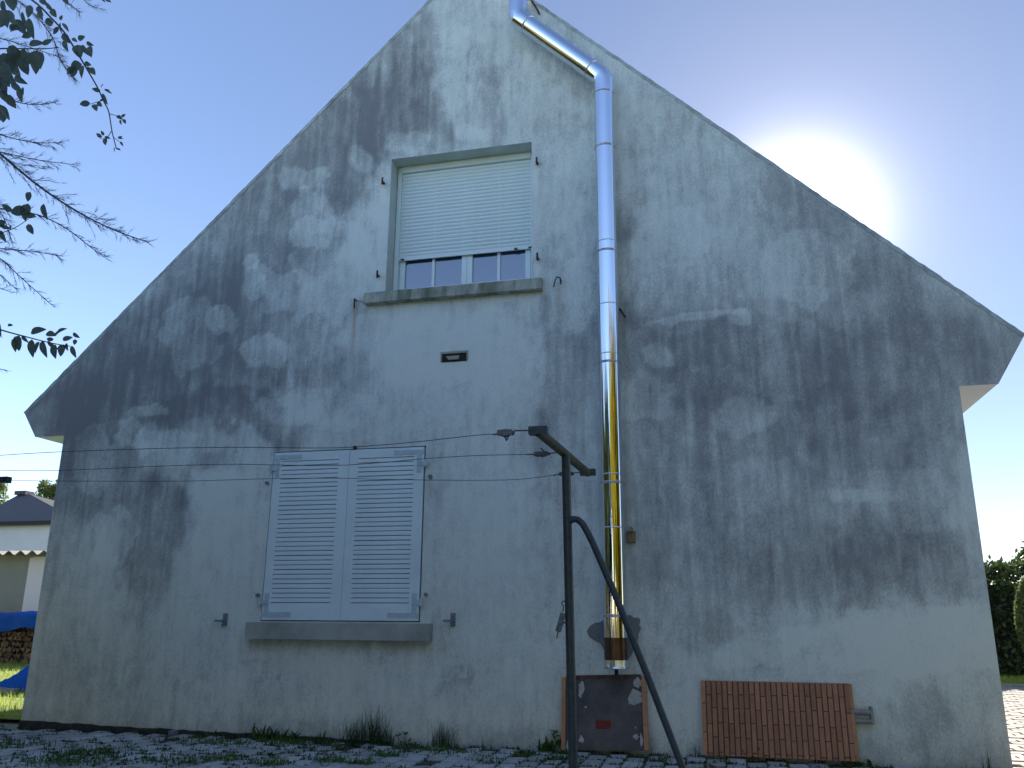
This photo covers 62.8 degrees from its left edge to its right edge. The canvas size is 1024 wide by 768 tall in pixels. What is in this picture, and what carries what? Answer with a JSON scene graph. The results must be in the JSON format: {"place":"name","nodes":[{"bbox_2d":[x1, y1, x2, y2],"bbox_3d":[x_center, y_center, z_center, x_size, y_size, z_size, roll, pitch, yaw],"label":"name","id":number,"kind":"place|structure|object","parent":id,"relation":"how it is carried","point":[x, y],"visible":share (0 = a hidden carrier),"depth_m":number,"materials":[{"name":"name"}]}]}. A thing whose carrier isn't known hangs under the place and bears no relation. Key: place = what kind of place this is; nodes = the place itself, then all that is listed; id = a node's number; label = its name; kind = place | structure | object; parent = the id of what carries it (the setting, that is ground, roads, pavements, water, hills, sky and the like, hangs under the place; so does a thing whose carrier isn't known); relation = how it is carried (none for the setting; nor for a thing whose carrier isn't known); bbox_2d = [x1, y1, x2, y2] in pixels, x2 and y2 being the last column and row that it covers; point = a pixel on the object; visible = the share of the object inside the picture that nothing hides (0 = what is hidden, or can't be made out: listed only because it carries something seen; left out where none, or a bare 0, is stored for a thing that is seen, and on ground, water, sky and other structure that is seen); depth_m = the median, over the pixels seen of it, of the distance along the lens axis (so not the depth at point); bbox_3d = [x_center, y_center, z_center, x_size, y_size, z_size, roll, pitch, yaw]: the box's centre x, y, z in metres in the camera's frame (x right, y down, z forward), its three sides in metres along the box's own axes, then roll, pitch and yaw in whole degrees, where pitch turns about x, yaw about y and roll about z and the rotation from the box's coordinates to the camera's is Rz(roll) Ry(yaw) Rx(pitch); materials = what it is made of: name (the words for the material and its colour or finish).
{"place":"outdoors","nodes":[
{"label":"outdoors","id":0,"kind":"place"},
{"bbox_2d":[0,483,8,503],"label":"poplar tree","id":1,"kind":"object","parent":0,"point":[3,488],"visible":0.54,"depth_m":52.85,"materials":[{"name":"green plant"}]},
{"bbox_2d":[0,719,19,728],"bbox_3d":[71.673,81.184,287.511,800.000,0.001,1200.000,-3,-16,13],"label":"ground","id":2,"kind":"structure","parent":0,"point":[11,723],"depth_m":8.67,"materials":[{"name":"grey concrete"}]},
{"bbox_2d":[0,550,46,612],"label":"shed","id":3,"kind":"structure","parent":2,"relation":"on","point":[21,574],"depth_m":19.99,"materials":[{"name":"beige concrete"}]},
{"bbox_2d":[18,0,1023,767],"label":"house","id":4,"kind":"structure","parent":2,"relation":"on","point":[394,244],"depth_m":7.64,"materials":[{"name":"grey paint"}]},
{"bbox_2d":[399,163,530,289],"bbox_3d":[-0.470,-1.591,8.544,1.468,1.430,0.068,-3,-16,13],"label":"window","id":5,"kind":"structure","parent":4,"relation":"in","point":[508,265],"depth_m":8.41,"materials":[{"name":"white plastic"}]},
{"bbox_2d":[508,0,628,675],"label":"flue pipe","id":6,"kind":"object","parent":4,"relation":"attached to","point":[597,74],"visible":0.98,"depth_m":7.40,"materials":[{"name":"silver metal"}]},
{"bbox_2d":[984,541,1023,676],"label":"hedge","id":7,"kind":"object","parent":2,"relation":"on","point":[1002,597],"visible":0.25,"depth_m":16.23,"materials":[{"name":"green plant"}]},
{"bbox_2d":[1001,684,1023,687],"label":"driveway kerb","id":8,"kind":"structure","parent":2,"relation":"on","point":[1013,685],"depth_m":13.53,"materials":[{"name":"concrete"}]},
{"bbox_2d":[0,663,26,719],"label":"lawn","id":9,"kind":"structure","parent":0,"point":[17,698],"depth_m":10.93,"materials":[{"name":"green plant"}]},
{"bbox_2d":[0,688,19,693],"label":"loose brick","id":10,"kind":"object","parent":9,"relation":"on","point":[9,690],"visible":0.77,"depth_m":11.36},
{"bbox_2d":[0,665,28,690],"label":"blue tarpaulin","id":11,"kind":"object","parent":9,"relation":"on","point":[18,679],"visible":0.06,"depth_m":11.93,"materials":[{"name":"blue plastic"}]},
{"bbox_2d":[0,627,34,663],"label":"woodpile","id":12,"kind":"object","parent":9,"relation":"on","point":[16,645],"visible":0.22,"depth_m":18.41,"materials":[{"name":"brown wood"}]},
{"bbox_2d":[0,611,36,631],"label":"blue tarpaulin","id":13,"kind":"object","parent":12,"relation":"on","point":[12,621],"visible":0.32,"depth_m":18.40,"materials":[{"name":"blue plastic"}]},
{"bbox_2d":[0,491,53,550],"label":"neighbour house","id":14,"kind":"structure","parent":0,"point":[25,519],"depth_m":38.56,"materials":[{"name":"paint"}]},
{"bbox_2d":[34,478,56,499],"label":"poplar tree","id":15,"kind":"object","parent":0,"point":[44,490],"visible":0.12,"depth_m":46.15,"materials":[{"name":"green plant"}]},
{"bbox_2d":[0,727,912,767],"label":"pavement","id":16,"kind":"structure","parent":0,"point":[440,759],"depth_m":6.42,"materials":[{"name":"stone"}]},
{"bbox_2d":[0,476,11,483],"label":"washing line post","id":17,"kind":"object","parent":16,"relation":"on","point":[4,479],"visible":1,"depth_m":7.18,"materials":[{"name":"metal"}]},
{"bbox_2d":[0,0,125,358],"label":"broadleaf shrub","id":18,"kind":"object","parent":16,"relation":"on","point":[13,59],"visible":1,"depth_m":4.68,"materials":[{"name":"green plant"}]},
{"bbox_2d":[0,0,155,372],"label":"tamarisk tree","id":19,"kind":"object","parent":16,"relation":"on","point":[61,61],"visible":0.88,"depth_m":5.11,"materials":[{"name":"brown plant"}]},
{"bbox_2d":[168,730,178,736],"bbox_3d":[-3.018,3.114,7.473,0.070,0.050,0.060,-3,-16,13],"label":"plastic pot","id":20,"kind":"object","parent":16,"relation":"on","point":[172,732],"visible":0.86,"depth_m":7.45,"materials":[{"name":"grey plastic"}]},
{"bbox_2d":[189,728,231,737],"bbox_3d":[-2.650,3.090,7.422,0.489,0.083,0.130,-3,-16,13],"label":"weed clump","id":21,"kind":"object","parent":16,"relation":"on","point":[215,734],"visible":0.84,"depth_m":7.43,"materials":[{"name":"green plant"}]},
{"bbox_2d":[235,723,289,740],"bbox_3d":[-2.145,3.020,7.318,0.593,0.168,0.406,-3,-16,13],"label":"weed clump","id":22,"kind":"object","parent":16,"relation":"on","point":[283,734],"visible":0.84,"depth_m":7.30,"materials":[{"name":"green plant"}]},
{"bbox_2d":[281,728,300,740],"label":"weed clump","id":23,"kind":"object","parent":16,"relation":"on","point":[294,735],"visible":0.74,"depth_m":7.25,"materials":[{"name":"green plant"}]},
{"bbox_2d":[309,730,327,742],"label":"weed clump","id":24,"kind":"object","parent":16,"relation":"on","point":[323,739],"visible":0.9,"depth_m":7.17,"materials":[{"name":"green plant"}]},
{"bbox_2d":[331,715,369,744],"bbox_3d":[-1.371,2.930,7.163,0.492,0.268,0.419,-3,-16,13],"label":"grass clump","id":25,"kind":"object","parent":16,"relation":"on","point":[350,740],"visible":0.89,"depth_m":7.14,"materials":[{"name":"green plant"}]},
{"bbox_2d":[0,732,732,767],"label":"ground weeds","id":26,"kind":"object","parent":16,"relation":"on","point":[273,762],"visible":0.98,"depth_m":6.36,"materials":[{"name":"green plant"}]},
{"bbox_2d":[351,701,392,744],"bbox_3d":[-1.177,2.851,7.130,0.507,0.405,0.675,-3,-16,13],"label":"grass clump","id":27,"kind":"object","parent":16,"relation":"on","point":[372,733],"visible":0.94,"depth_m":7.10,"materials":[{"name":"green plant"}]},
{"bbox_2d":[371,727,405,745],"bbox_3d":[-1.053,2.959,7.086,0.311,0.175,0.372,13,-20,-39],"label":"grass clump","id":28,"kind":"object","parent":16,"relation":"on","point":[386,740],"visible":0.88,"depth_m":7.07,"materials":[{"name":"green plant"}]},
{"bbox_2d":[396,731,411,745],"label":"weed clump","id":29,"kind":"object","parent":16,"relation":"on","point":[406,733],"visible":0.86,"depth_m":7.03,"materials":[{"name":"green plant"}]},
{"bbox_2d":[431,722,457,746],"bbox_3d":[-0.550,2.896,6.964,0.409,0.237,0.287,-12,-20,38],"label":"grass clump","id":30,"kind":"object","parent":16,"relation":"on","point":[443,741],"visible":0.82,"depth_m":6.95,"materials":[{"name":"green plant"}]},
{"bbox_2d":[0,724,978,767],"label":"joint weeds","id":31,"kind":"object","parent":16,"relation":"on","point":[360,747],"visible":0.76,"depth_m":6.54,"materials":[{"name":"green plant"}]},
{"bbox_2d":[528,735,552,751],"bbox_3d":[0.269,2.884,6.731,0.369,0.146,0.212,-3,-16,13],"label":"weed clump","id":32,"kind":"object","parent":16,"relation":"on","point":[546,746],"visible":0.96,"depth_m":6.74,"materials":[{"name":"green plant"}]},
{"bbox_2d":[549,730,560,749],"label":"weed clump","id":33,"kind":"object","parent":16,"relation":"on","point":[558,741],"visible":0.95,"depth_m":6.77,"materials":[{"name":"green plant"}]},
{"bbox_2d":[561,674,648,750],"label":"cladding panel","id":34,"kind":"structure","parent":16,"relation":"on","point":[612,712],"depth_m":6.72,"materials":[{"name":"grey metal"}]},
{"bbox_2d":[528,426,685,767],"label":"washing line post","id":35,"kind":"object","parent":16,"relation":"on","point":[568,458],"visible":1,"depth_m":4.94,"materials":[{"name":"metal"}]},
{"bbox_2d":[0,429,527,455],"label":"washing line","id":36,"kind":"object","parent":35,"relation":"attached to","point":[505,433],"visible":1,"depth_m":4.95,"materials":[{"name":"grey metal"}]},
{"bbox_2d":[0,448,555,470],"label":"washing line","id":37,"kind":"object","parent":35,"relation":"attached to","point":[542,453],"visible":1,"depth_m":5.69,"materials":[{"name":"grey metal"}]},
{"bbox_2d":[9,472,580,481],"bbox_3d":[-1.907,0.749,6.613,4.948,0.136,0.037,-3,-16,13],"label":"washing line","id":38,"kind":"object","parent":35,"relation":"attached to","point":[560,473],"visible":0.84,"depth_m":6.50,"materials":[{"name":"grey metal"}]},
{"bbox_2d":[555,601,565,637],"bbox_3d":[0.291,1.400,4.986,0.066,0.219,0.032,-3,-16,13],"label":"hanging tensioner","id":39,"kind":"object","parent":35,"relation":"hanging from","point":[559,626],"visible":1,"depth_m":4.98,"materials":[{"name":"grey metal"}]},
{"bbox_2d":[690,742,699,757],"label":"grass clump","id":40,"kind":"object","parent":16,"relation":"on","point":[695,750],"visible":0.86,"depth_m":6.50,"materials":[{"name":"green plant"}]},
{"bbox_2d":[742,748,783,761],"bbox_3d":[1.856,2.806,6.387,0.414,0.129,0.121,-7,-17,25],"label":"weed clump","id":41,"kind":"object","parent":16,"relation":"on","point":[752,757],"visible":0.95,"depth_m":6.36,"materials":[{"name":"green plant"}]},
{"bbox_2d":[701,680,858,761],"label":"cladding panel","id":42,"kind":"structure","parent":16,"relation":"on","point":[799,720],"depth_m":6.41,"materials":[{"name":"orange ceramic"}]},
{"bbox_2d":[851,709,870,715],"bbox_3d":[2.630,2.473,6.319,0.140,0.044,0.044,-3,-16,13],"label":"pipe stub","id":43,"kind":"object","parent":42,"relation":"attached to","point":[866,712],"visible":1,"depth_m":6.30,"materials":[{"name":"plastic"}]},
{"bbox_2d":[855,718,871,723],"bbox_3d":[2.629,2.534,6.302,0.140,0.036,0.036,-3,-16,13],"label":"pipe stub","id":44,"kind":"object","parent":42,"relation":"attached to","point":[862,721],"visible":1,"depth_m":6.29,"materials":[{"name":"plastic"}]},
{"bbox_2d":[841,756,879,767],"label":"weed clump","id":45,"kind":"object","parent":16,"relation":"on","point":[859,763],"visible":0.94,"depth_m":6.22,"materials":[{"name":"green plant"}]},
{"bbox_2d":[977,752,991,767],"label":"grass clump","id":46,"kind":"object","parent":16,"relation":"on","point":[988,765],"visible":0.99,"depth_m":6.03,"materials":[{"name":"green plant"}]},
{"bbox_2d":[0,0,1023,584],"label":"sky","id":47,"kind":"structure","parent":0,"point":[906,116],"materials":[{"name":"blue"}]},
{"bbox_2d":[1000,673,1023,683],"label":"verge grass","id":48,"kind":"structure","parent":0,"point":[1004,679],"depth_m":14.63,"materials":[{"name":"green plant"}]},
{"bbox_2d":[1002,687,1023,767],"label":"driveway","id":49,"kind":"structure","parent":0,"point":[1013,699],"depth_m":8.96,"materials":[{"name":"stone"}]},
{"bbox_2d":[1013,577,1023,651],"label":"clipped conifer","id":50,"kind":"object","parent":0,"point":[1018,609],"visible":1,"depth_m":14.02,"materials":[{"name":"green plant"}]}
]}

